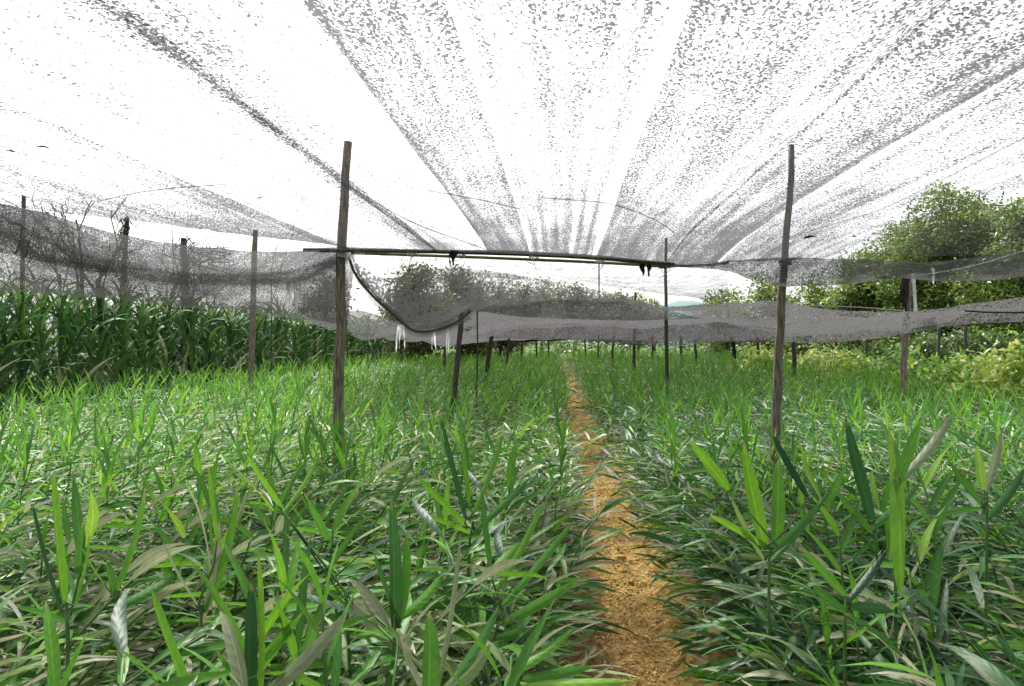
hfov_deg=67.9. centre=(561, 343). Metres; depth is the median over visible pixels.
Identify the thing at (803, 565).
ginger plant
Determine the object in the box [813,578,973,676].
ginger plant
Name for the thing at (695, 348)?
wooden post
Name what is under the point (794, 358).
wooden post
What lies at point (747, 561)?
ginger plant
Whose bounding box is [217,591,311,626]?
ginger plant
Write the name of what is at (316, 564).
ginger plant
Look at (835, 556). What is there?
ginger plant
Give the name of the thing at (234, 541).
ginger plant
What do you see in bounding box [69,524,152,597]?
ginger plant
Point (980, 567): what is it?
ginger plant
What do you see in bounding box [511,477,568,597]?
ginger plant
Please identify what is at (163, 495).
ginger plant
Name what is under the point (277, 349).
maize plant
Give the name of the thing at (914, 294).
plastic strip
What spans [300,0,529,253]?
shade net
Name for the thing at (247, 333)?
maize plant
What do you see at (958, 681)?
ginger plant
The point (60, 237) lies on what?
bare sapling
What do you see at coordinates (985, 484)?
ginger plant
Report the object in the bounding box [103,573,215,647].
ginger plant
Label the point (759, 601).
ginger plant
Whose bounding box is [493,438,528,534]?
ginger plant
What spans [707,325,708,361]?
white pole
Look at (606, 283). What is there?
shade net
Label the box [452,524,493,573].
ginger plant
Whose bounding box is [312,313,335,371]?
maize plant
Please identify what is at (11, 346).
maize plant
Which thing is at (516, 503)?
ginger plant
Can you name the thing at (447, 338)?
plastic rag
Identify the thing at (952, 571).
ginger plant
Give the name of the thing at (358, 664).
ginger plant
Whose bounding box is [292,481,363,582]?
ginger plant
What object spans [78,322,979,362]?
scrub
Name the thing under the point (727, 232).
shade net
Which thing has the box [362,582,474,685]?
ginger plant
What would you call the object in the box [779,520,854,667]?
ginger plant
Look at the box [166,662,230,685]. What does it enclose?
ginger plant
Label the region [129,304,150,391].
maize plant
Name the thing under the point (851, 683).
ginger plant
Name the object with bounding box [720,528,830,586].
ginger plant
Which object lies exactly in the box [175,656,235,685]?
ginger plant
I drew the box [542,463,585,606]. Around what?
ginger plant
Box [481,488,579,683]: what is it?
ginger plant
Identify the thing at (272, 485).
ginger plant
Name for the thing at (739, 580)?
ginger plant
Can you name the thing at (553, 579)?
ginger plant
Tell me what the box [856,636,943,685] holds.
ginger plant
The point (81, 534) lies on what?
ginger plant
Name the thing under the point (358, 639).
ginger plant
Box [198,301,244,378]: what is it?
maize plant
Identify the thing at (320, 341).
maize plant
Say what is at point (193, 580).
ginger plant
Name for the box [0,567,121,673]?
ginger plant
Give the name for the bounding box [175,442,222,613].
ginger plant
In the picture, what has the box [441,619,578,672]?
ginger plant
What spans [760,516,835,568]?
ginger plant
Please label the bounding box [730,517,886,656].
ginger plant
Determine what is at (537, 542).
ginger plant
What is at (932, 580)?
ginger plant
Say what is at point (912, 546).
ginger plant
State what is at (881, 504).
ginger plant
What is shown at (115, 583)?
ginger plant
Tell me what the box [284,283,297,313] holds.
plastic rag
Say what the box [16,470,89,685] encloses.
ginger plant
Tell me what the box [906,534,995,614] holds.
ginger plant
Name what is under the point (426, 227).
rope
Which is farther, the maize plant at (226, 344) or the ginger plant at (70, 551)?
the maize plant at (226, 344)
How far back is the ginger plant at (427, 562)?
2.57 m
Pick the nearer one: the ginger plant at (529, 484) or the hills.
the ginger plant at (529, 484)
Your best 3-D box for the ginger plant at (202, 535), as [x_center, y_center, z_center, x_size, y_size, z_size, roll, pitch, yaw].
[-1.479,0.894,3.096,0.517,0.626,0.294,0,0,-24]
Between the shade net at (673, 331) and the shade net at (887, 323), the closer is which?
the shade net at (887, 323)
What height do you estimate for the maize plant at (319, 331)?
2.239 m
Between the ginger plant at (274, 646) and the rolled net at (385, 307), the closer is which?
the ginger plant at (274, 646)
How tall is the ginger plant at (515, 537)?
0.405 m
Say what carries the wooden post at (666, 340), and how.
on the ground
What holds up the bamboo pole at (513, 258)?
attached to the wooden post at (338, 367)
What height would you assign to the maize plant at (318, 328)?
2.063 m
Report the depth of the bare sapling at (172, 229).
17.05 m
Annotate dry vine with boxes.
[115,218,136,288]
[173,236,202,311]
[192,237,236,266]
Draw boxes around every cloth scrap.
[449,250,457,265]
[639,264,644,274]
[647,264,651,276]
[900,276,909,316]
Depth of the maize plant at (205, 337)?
17.05 m
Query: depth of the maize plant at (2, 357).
9.79 m
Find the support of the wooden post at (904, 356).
on the ground
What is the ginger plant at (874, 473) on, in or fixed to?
on the ground
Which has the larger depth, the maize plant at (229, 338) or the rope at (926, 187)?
the maize plant at (229, 338)
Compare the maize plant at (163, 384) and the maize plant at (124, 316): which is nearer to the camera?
the maize plant at (124, 316)
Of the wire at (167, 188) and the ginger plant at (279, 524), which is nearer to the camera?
the ginger plant at (279, 524)
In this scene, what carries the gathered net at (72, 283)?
attached to the shade net at (191, 257)
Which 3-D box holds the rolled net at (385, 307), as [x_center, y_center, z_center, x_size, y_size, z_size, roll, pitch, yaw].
[-1.141,-0.330,6.604,0.128,0.484,3.210,0,0,8]
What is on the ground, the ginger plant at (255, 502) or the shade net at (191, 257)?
the ginger plant at (255, 502)
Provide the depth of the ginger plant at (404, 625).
1.90 m
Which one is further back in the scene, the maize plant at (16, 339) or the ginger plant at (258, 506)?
the maize plant at (16, 339)
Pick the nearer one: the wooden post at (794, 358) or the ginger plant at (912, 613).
the ginger plant at (912, 613)
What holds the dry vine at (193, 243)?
hanging from the wooden post at (187, 319)
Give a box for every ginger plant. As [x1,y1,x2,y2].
[0,462,12,530]
[0,498,85,587]
[0,507,23,527]
[0,508,70,646]
[0,513,153,649]
[0,538,114,640]
[0,539,144,666]
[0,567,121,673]
[0,602,139,683]
[6,571,146,667]
[7,499,121,608]
[10,498,146,609]
[11,507,88,581]
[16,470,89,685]
[16,510,145,630]
[17,475,109,679]
[32,524,174,628]
[35,497,95,683]
[36,552,212,682]
[40,543,200,674]
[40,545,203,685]
[43,600,87,685]
[62,604,146,685]
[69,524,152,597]
[76,562,211,667]
[76,582,228,685]
[80,567,193,660]
[81,489,177,685]
[81,581,197,667]
[83,484,194,615]
[84,537,148,603]
[87,519,191,633]
[88,510,155,581]
[90,454,192,553]
[90,611,211,685]
[101,507,205,629]
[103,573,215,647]
[106,479,211,666]
[107,508,228,638]
[108,662,173,685]
[110,588,129,685]
[114,515,187,601]
[120,591,196,685]
[122,618,289,685]
[126,460,187,587]
[126,607,245,685]
[129,580,224,654]
[129,615,234,685]
[133,577,271,676]
[135,535,274,685]
[137,515,229,582]
[137,538,316,667]
[151,638,258,684]
[153,477,226,554]
[156,611,247,685]
[157,485,262,588]
[161,538,308,685]
[163,466,246,685]
[164,594,245,666]
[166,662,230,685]
[170,538,254,609]
[173,542,264,609]
[174,529,302,679]
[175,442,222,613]
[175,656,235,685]
[177,436,230,574]
[181,493,266,575]
[184,469,207,612]
[185,491,244,658]
[185,603,318,685]
[187,532,282,612]
[188,675,197,685]
[192,497,279,570]
[192,536,321,670]
[201,592,328,685]
[205,619,333,671]
[209,458,320,614]
[216,514,359,626]
[217,552,346,685]
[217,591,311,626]
[219,662,229,685]
[220,482,251,596]
[225,536,309,624]
[227,607,316,684]
[236,457,317,587]
[241,504,345,613]
[247,452,412,678]
[248,533,363,685]
[252,510,357,588]
[256,461,378,576]
[257,538,343,599]
[263,537,342,685]
[263,570,385,676]
[264,529,430,680]
[264,578,377,679]
[265,489,316,676]
[267,558,417,685]
[268,539,342,643]
[269,522,333,582]
[271,494,360,624]
[274,603,389,685]
[276,479,388,666]
[283,589,422,685]
[286,578,440,685]
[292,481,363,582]
[295,523,388,621]
[299,634,366,685]
[304,591,485,685]
[308,475,412,582]
[314,650,450,683]
[315,458,411,573]
[315,536,449,670]
[316,566,499,682]
[318,616,367,641]
[323,617,422,685]
[328,594,446,685]
[337,504,408,585]
[338,577,389,613]
[341,595,383,675]
[341,615,470,685]
[345,522,466,654]
[346,646,382,685]
[349,461,455,584]
[351,463,420,596]
[351,610,461,685]
[355,511,469,626]
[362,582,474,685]
[365,552,438,583]
[366,531,461,577]
[373,618,501,682]
[374,496,441,681]
[377,660,422,685]
[379,585,507,666]
[380,612,461,670]
[382,593,442,671]
[383,566,480,685]
[388,499,490,685]
[389,501,466,609]
[395,559,548,682]
[401,533,498,685]
[409,636,516,685]
[410,514,531,652]
[410,520,436,620]
[411,516,477,596]
[411,518,515,656]
[411,536,514,598]
[416,551,505,630]
[418,413,530,624]
[418,556,463,630]
[420,569,516,673]
[424,474,461,574]
[429,597,555,685]
[439,519,502,594]
[441,465,510,562]
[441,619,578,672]
[441,641,578,684]
[448,483,515,540]
[448,515,528,685]
[449,470,510,607]
[449,581,568,676]
[450,545,566,641]
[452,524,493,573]
[454,550,545,681]
[459,476,536,532]
[468,512,540,627]
[470,491,557,591]
[473,508,542,642]
[474,526,537,685]
[478,463,544,522]
[478,610,606,683]
[481,478,550,561]
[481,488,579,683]
[482,518,567,660]
[483,508,537,603]
[486,480,580,620]
[491,504,527,674]
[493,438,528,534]
[497,503,562,655]
[499,623,573,685]
[506,542,591,676]
[508,533,547,596]
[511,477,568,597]
[512,516,581,581]
[516,474,586,566]
[517,628,636,685]
[518,479,597,605]
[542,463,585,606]
[542,526,628,637]
[550,497,642,629]
[602,496,737,582]
[628,531,763,639]
[650,507,766,640]
[651,525,746,618]
[652,495,782,587]
[662,504,728,592]
[665,520,815,653]
[668,457,741,580]
[668,526,780,659]
[673,528,833,656]
[674,538,771,682]
[681,609,805,685]
[686,512,786,557]
[689,434,831,685]
[690,536,796,629]
[691,563,822,684]
[693,516,749,583]
[699,552,821,677]
[706,580,891,683]
[713,571,827,685]
[719,534,810,647]
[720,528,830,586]
[723,488,825,607]
[727,585,857,684]
[729,507,800,543]
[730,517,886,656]
[734,553,849,595]
[739,575,903,683]
[741,630,839,685]
[746,550,888,657]
[747,540,881,629]
[747,555,877,681]
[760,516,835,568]
[768,527,857,578]
[770,582,867,685]
[772,492,905,680]
[774,593,885,683]
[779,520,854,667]
[783,568,946,669]
[785,455,882,648]
[789,553,929,685]
[789,580,978,683]
[797,476,813,609]
[802,547,893,685]
[808,575,912,679]
[811,464,888,571]
[812,525,927,620]
[812,546,961,646]
[813,482,889,570]
[813,493,940,591]
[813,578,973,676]
[817,593,965,685]
[825,556,928,677]
[826,629,887,682]
[828,545,936,629]
[831,503,923,576]
[832,459,929,552]
[834,414,920,680]
[836,532,965,662]
[839,654,883,685]
[844,565,954,640]
[847,542,948,682]
[847,589,979,685]
[848,514,956,615]
[850,531,923,590]
[853,621,968,664]
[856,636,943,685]
[859,508,929,627]
[865,551,993,667]
[870,470,916,561]
[872,496,1023,611]
[875,510,978,586]
[876,438,991,623]
[876,507,996,676]
[879,567,1006,664]
[888,412,952,662]
[888,586,985,676]
[905,517,1004,601]
[905,531,1023,632]
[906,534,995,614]
[924,545,1020,630]
[932,429,1023,660]
[939,544,1023,661]
[953,637,1012,685]
[960,445,1021,599]
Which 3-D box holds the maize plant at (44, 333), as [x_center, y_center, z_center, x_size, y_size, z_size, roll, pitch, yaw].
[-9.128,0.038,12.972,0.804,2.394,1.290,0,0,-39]
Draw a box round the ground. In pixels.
[0,344,1023,685]
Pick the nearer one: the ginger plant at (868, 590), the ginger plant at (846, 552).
the ginger plant at (868, 590)
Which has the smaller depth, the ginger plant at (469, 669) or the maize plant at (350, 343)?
the ginger plant at (469, 669)
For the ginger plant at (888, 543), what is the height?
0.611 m
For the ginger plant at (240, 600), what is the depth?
2.68 m
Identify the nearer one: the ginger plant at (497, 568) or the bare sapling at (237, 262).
the ginger plant at (497, 568)
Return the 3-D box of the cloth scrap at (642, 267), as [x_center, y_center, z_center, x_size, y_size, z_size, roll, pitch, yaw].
[0.530,-0.480,4.962,0.038,0.092,0.032,0,0,20]
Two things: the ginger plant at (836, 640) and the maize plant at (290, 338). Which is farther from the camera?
the maize plant at (290, 338)
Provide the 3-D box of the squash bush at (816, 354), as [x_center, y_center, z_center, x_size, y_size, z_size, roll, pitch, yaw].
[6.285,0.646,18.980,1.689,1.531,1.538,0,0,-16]
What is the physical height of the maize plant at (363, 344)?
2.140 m
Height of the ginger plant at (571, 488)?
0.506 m
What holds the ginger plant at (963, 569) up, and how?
on the ground
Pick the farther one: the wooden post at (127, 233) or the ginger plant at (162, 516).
the wooden post at (127, 233)
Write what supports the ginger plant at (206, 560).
on the ground
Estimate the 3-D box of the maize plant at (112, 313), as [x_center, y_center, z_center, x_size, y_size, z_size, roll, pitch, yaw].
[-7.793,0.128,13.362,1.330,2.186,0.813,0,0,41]
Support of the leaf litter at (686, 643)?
on the ground
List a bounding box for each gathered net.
[0,214,345,280]
[0,225,347,295]
[0,268,306,313]
[351,257,470,337]
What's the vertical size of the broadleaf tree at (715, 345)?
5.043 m
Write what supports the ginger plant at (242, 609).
on the ground
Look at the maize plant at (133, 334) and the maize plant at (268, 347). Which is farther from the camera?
the maize plant at (268, 347)
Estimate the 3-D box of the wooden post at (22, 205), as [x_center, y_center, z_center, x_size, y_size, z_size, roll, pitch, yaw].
[-7.894,-0.433,11.097,0.105,3.474,0.082,0,0,0]
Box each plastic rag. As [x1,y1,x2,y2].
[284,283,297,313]
[396,324,404,350]
[446,329,449,352]
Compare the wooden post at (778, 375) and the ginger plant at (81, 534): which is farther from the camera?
the wooden post at (778, 375)
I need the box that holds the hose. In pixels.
[964,310,1023,312]
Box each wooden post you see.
[18,196,25,415]
[119,221,128,409]
[180,238,195,394]
[247,230,257,397]
[329,141,351,507]
[443,347,445,374]
[449,309,463,441]
[475,311,478,414]
[483,322,492,402]
[504,335,509,378]
[519,340,522,371]
[597,264,599,357]
[611,329,613,369]
[632,292,636,388]
[664,238,669,400]
[694,340,697,372]
[726,310,735,363]
[756,324,760,382]
[768,144,794,492]
[791,336,796,387]
[834,334,837,353]
[865,332,867,363]
[897,279,911,432]
[936,326,940,367]
[963,320,967,357]
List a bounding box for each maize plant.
[0,271,60,422]
[0,275,21,391]
[0,275,29,426]
[0,275,84,403]
[0,275,92,412]
[0,280,33,384]
[0,280,48,416]
[0,280,57,414]
[0,281,54,396]
[0,281,66,414]
[0,283,38,405]
[2,280,52,407]
[4,281,50,413]
[10,270,75,409]
[10,285,60,412]
[25,277,83,413]
[27,288,55,374]
[29,288,114,401]
[30,283,54,383]
[33,296,88,389]
[44,288,90,413]
[44,294,118,404]
[45,290,95,400]
[46,281,130,413]
[46,296,89,405]
[48,286,110,395]
[51,288,85,404]
[54,295,132,408]
[63,294,110,401]
[69,290,132,405]
[69,292,153,400]
[71,297,144,400]
[93,283,138,407]
[93,289,150,410]
[104,304,143,402]
[105,290,148,392]
[107,291,144,375]
[113,299,167,401]
[115,309,175,396]
[119,292,175,392]
[120,293,165,399]
[127,295,137,400]
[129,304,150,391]
[130,296,164,385]
[133,295,182,402]
[133,296,196,394]
[134,297,174,388]
[147,307,181,386]
[149,290,171,391]
[157,284,199,386]
[159,297,203,395]
[163,300,203,384]
[164,295,226,379]
[168,286,224,390]
[169,319,201,387]
[177,317,197,397]
[183,300,230,389]
[188,308,209,375]
[195,299,228,379]
[196,301,207,380]
[196,305,237,382]
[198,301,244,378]
[205,299,248,384]
[206,304,239,395]
[214,306,248,386]
[214,318,236,389]
[215,308,249,374]
[216,311,246,369]
[220,303,264,379]
[223,306,249,374]
[235,311,266,373]
[235,318,260,380]
[236,312,268,372]
[237,302,282,377]
[237,309,284,376]
[245,308,263,379]
[255,313,278,381]
[259,305,288,376]
[262,313,290,380]
[262,314,283,379]
[263,316,292,367]
[268,294,302,375]
[275,303,302,385]
[283,315,312,378]
[286,316,320,371]
[287,310,309,365]
[287,311,308,380]
[287,313,322,376]
[287,323,311,373]
[292,316,324,368]
[298,305,308,379]
[301,314,328,382]
[307,317,333,379]
[309,312,327,374]
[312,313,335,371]
[314,312,348,372]
[317,310,333,370]
[319,315,325,362]
[323,327,344,357]
[334,325,359,365]
[345,318,359,366]
[345,327,362,364]
[346,322,361,369]
[350,316,377,375]
[351,321,366,367]
[356,328,376,372]
[358,312,374,364]
[358,321,369,368]
[358,322,369,364]
[369,324,384,369]
[372,337,388,370]
[373,319,388,364]
[374,335,387,366]
[378,327,394,363]
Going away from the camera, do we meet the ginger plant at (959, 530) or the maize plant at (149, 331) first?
the ginger plant at (959, 530)
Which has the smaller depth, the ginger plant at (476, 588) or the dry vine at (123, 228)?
the ginger plant at (476, 588)
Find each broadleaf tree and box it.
[292,272,360,372]
[370,258,459,364]
[429,264,500,361]
[485,282,527,357]
[698,281,746,357]
[719,273,804,359]
[759,266,836,360]
[811,256,894,352]
[822,214,948,349]
[860,177,1018,357]
[934,192,1023,345]
[940,232,1015,339]
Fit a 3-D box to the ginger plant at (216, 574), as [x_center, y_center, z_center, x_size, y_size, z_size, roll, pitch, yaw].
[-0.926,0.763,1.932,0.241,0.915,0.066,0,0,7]
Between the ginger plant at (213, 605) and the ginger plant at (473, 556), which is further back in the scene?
the ginger plant at (473, 556)
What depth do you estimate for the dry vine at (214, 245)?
15.51 m
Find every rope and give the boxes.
[365,195,486,249]
[428,190,519,208]
[543,197,674,232]
[789,138,1021,236]
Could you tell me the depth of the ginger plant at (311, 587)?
2.22 m
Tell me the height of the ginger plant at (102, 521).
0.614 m
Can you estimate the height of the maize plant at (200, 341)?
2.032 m
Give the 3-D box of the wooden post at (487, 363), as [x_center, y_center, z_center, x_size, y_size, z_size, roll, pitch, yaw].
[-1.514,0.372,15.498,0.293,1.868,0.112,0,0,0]
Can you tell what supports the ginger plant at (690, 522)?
on the ground
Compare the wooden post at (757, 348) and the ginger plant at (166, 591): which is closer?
the ginger plant at (166, 591)
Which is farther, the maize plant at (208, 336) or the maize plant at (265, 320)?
the maize plant at (265, 320)
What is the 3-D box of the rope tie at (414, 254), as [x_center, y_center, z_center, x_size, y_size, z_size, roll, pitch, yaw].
[-0.978,-0.564,4.960,0.068,0.112,0.046,0,0,0]
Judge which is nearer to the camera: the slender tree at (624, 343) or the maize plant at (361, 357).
the maize plant at (361, 357)
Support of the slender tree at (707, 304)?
on the ground
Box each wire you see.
[100,184,224,200]
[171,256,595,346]
[733,304,908,311]
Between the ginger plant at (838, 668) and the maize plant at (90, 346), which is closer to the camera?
the ginger plant at (838, 668)
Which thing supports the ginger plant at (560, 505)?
on the ground
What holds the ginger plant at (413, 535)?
on the ground
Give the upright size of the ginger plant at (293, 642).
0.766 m
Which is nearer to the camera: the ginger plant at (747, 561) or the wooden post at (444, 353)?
the ginger plant at (747, 561)
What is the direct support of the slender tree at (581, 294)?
on the ground
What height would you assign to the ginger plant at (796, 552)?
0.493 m
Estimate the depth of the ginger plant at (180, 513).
3.12 m
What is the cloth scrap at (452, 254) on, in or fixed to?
attached to the bamboo pole at (420, 251)
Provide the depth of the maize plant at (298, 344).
21.19 m
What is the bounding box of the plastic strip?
[912,279,916,311]
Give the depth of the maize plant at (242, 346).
18.79 m
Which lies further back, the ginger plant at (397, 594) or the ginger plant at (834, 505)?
the ginger plant at (834, 505)
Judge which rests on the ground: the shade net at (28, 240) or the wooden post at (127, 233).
the wooden post at (127, 233)
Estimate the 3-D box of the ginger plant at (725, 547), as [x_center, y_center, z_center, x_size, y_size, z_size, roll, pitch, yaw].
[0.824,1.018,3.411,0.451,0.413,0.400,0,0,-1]
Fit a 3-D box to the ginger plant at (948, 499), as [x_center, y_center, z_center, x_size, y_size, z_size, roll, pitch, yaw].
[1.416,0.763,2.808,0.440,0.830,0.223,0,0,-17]
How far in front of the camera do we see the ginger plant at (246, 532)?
2.75 m
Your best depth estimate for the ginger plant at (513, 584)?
2.71 m
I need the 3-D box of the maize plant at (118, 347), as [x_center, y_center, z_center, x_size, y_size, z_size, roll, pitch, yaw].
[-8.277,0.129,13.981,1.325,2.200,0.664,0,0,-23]
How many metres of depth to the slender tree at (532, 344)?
59.82 m
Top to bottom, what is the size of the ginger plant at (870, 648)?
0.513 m
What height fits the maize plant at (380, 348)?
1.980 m
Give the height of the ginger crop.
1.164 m
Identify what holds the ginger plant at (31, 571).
on the ground
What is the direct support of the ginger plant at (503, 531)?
on the ground
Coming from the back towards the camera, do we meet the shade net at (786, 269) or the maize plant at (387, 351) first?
the maize plant at (387, 351)
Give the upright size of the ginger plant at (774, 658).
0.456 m
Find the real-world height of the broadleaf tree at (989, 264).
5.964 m
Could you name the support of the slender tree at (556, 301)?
on the ground
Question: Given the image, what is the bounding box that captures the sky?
[0,0,1023,343]
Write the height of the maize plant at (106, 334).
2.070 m
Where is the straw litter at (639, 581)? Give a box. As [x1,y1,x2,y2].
[567,413,717,685]
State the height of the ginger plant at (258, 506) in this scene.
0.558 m
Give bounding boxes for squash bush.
[728,342,770,374]
[736,343,791,379]
[783,341,848,389]
[800,344,861,387]
[828,345,883,389]
[858,334,932,399]
[871,349,954,401]
[915,346,990,417]
[936,347,1022,422]
[966,330,1023,406]
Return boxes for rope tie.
[354,248,364,260]
[406,252,416,263]
[451,253,465,265]
[526,255,538,267]
[592,259,605,272]
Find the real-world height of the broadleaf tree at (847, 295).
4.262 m
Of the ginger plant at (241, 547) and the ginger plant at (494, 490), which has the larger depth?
the ginger plant at (494, 490)
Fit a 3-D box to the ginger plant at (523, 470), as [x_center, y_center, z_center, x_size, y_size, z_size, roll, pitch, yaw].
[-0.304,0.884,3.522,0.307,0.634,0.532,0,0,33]
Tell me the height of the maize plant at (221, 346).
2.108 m
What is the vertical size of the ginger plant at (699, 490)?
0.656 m
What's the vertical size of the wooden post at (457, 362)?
1.696 m
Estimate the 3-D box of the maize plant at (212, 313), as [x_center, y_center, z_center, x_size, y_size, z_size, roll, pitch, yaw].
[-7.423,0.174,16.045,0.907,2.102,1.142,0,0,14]
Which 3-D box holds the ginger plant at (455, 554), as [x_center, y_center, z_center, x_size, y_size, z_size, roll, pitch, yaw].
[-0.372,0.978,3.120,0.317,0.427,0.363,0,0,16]
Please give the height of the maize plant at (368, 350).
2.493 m
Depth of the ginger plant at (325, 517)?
3.22 m
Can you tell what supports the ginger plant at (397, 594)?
on the ground
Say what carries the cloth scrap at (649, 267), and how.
hanging from the bamboo pole at (420, 251)
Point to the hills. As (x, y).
(680, 303)
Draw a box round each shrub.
[796,333,864,361]
[854,333,911,365]
[893,328,955,367]
[934,321,1016,370]
[983,324,1023,367]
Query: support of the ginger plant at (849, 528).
on the ground
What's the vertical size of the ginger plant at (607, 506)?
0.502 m
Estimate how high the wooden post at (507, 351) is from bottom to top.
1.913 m
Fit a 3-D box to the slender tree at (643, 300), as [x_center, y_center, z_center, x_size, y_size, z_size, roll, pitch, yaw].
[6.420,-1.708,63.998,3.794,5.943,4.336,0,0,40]
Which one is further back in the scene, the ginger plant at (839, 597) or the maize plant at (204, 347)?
the maize plant at (204, 347)
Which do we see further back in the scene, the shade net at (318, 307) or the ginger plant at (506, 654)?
the shade net at (318, 307)
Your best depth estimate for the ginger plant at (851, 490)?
3.22 m
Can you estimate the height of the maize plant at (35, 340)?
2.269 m
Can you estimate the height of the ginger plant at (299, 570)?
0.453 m
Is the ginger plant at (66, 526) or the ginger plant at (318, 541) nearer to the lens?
the ginger plant at (66, 526)
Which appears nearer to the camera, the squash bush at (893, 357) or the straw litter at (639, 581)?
the straw litter at (639, 581)
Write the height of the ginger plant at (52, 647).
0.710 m
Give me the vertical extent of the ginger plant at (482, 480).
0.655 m
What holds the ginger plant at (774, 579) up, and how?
on the ground
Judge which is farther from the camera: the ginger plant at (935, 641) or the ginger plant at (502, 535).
the ginger plant at (502, 535)
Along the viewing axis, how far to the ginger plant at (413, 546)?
3.50 m
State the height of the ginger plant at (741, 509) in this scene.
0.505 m
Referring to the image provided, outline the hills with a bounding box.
[565,301,816,345]
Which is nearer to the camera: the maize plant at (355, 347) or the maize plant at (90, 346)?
the maize plant at (90, 346)
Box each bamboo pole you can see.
[303,248,674,265]
[351,253,657,266]
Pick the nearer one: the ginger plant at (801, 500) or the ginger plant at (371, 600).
the ginger plant at (371, 600)
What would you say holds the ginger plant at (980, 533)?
on the ground
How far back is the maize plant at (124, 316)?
12.69 m
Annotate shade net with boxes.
[0,0,433,250]
[0,102,341,246]
[0,203,353,323]
[0,204,146,273]
[82,0,487,251]
[292,256,348,324]
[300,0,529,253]
[305,297,1023,346]
[355,261,702,328]
[381,256,728,302]
[456,0,670,256]
[472,312,785,345]
[596,0,949,262]
[658,250,1023,286]
[667,0,1023,263]
[721,72,1023,261]
[784,297,1023,342]
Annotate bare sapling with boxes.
[4,178,99,395]
[20,188,152,392]
[41,189,91,299]
[145,180,215,339]
[190,228,269,367]
[240,205,326,382]
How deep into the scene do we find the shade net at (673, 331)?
15.36 m
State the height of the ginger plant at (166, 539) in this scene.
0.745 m
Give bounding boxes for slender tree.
[510,280,546,353]
[531,276,556,351]
[546,280,566,353]
[555,280,595,354]
[580,289,607,355]
[587,287,616,350]
[608,287,639,354]
[620,289,654,353]
[640,298,670,353]
[693,289,739,352]
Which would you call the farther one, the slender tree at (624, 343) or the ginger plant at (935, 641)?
the slender tree at (624, 343)
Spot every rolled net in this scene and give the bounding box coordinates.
[324,247,726,266]
[348,258,470,332]
[504,338,631,343]
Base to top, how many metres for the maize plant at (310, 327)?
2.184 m
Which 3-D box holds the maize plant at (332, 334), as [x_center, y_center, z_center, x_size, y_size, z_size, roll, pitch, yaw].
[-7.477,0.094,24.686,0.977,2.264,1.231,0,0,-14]
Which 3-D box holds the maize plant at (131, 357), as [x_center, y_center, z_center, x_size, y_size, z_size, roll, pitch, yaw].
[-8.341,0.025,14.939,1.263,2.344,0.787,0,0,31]
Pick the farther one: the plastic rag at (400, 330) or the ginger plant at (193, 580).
the plastic rag at (400, 330)
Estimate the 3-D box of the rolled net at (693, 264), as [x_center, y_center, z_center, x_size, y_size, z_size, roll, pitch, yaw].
[-0.295,-0.568,4.970,2.791,0.131,0.031,0,0,0]
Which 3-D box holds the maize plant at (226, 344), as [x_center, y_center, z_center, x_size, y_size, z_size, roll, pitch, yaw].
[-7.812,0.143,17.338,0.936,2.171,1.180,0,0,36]
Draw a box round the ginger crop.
[0,347,1023,685]
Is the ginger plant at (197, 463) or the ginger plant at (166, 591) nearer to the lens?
the ginger plant at (166, 591)
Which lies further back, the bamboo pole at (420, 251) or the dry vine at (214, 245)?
the dry vine at (214, 245)
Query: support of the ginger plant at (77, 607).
on the ground
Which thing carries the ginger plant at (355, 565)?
on the ground
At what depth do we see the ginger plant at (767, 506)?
2.92 m
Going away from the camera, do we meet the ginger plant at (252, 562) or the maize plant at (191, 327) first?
the ginger plant at (252, 562)
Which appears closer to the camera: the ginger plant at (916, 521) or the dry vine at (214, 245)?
the ginger plant at (916, 521)
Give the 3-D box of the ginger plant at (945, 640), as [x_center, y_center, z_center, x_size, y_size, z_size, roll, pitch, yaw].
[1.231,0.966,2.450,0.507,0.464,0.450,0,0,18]
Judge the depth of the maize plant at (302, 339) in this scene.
23.12 m
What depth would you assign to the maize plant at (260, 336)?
18.59 m
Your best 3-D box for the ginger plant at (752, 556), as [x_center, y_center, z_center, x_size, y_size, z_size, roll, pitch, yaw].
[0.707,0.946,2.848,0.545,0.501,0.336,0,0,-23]
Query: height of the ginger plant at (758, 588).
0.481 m
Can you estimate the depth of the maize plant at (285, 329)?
20.36 m
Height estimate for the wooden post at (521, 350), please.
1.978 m
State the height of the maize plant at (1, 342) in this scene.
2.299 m
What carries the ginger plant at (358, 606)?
on the ground
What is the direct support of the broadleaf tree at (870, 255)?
on the ground
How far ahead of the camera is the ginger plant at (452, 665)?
1.95 m
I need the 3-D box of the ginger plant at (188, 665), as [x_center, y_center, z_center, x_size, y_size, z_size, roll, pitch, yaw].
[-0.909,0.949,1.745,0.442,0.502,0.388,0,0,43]
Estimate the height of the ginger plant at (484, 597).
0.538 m
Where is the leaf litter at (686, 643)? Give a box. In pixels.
[0,429,1023,685]
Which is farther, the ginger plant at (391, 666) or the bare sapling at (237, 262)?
the bare sapling at (237, 262)
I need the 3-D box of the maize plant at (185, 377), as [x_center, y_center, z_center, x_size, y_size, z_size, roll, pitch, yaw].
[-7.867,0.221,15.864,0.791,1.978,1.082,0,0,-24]
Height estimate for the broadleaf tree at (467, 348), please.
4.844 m
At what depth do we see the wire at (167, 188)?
3.20 m
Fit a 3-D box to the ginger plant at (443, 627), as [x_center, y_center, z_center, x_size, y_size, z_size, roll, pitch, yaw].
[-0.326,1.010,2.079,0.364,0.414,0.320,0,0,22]
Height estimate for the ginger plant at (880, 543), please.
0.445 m
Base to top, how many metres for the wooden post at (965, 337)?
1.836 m

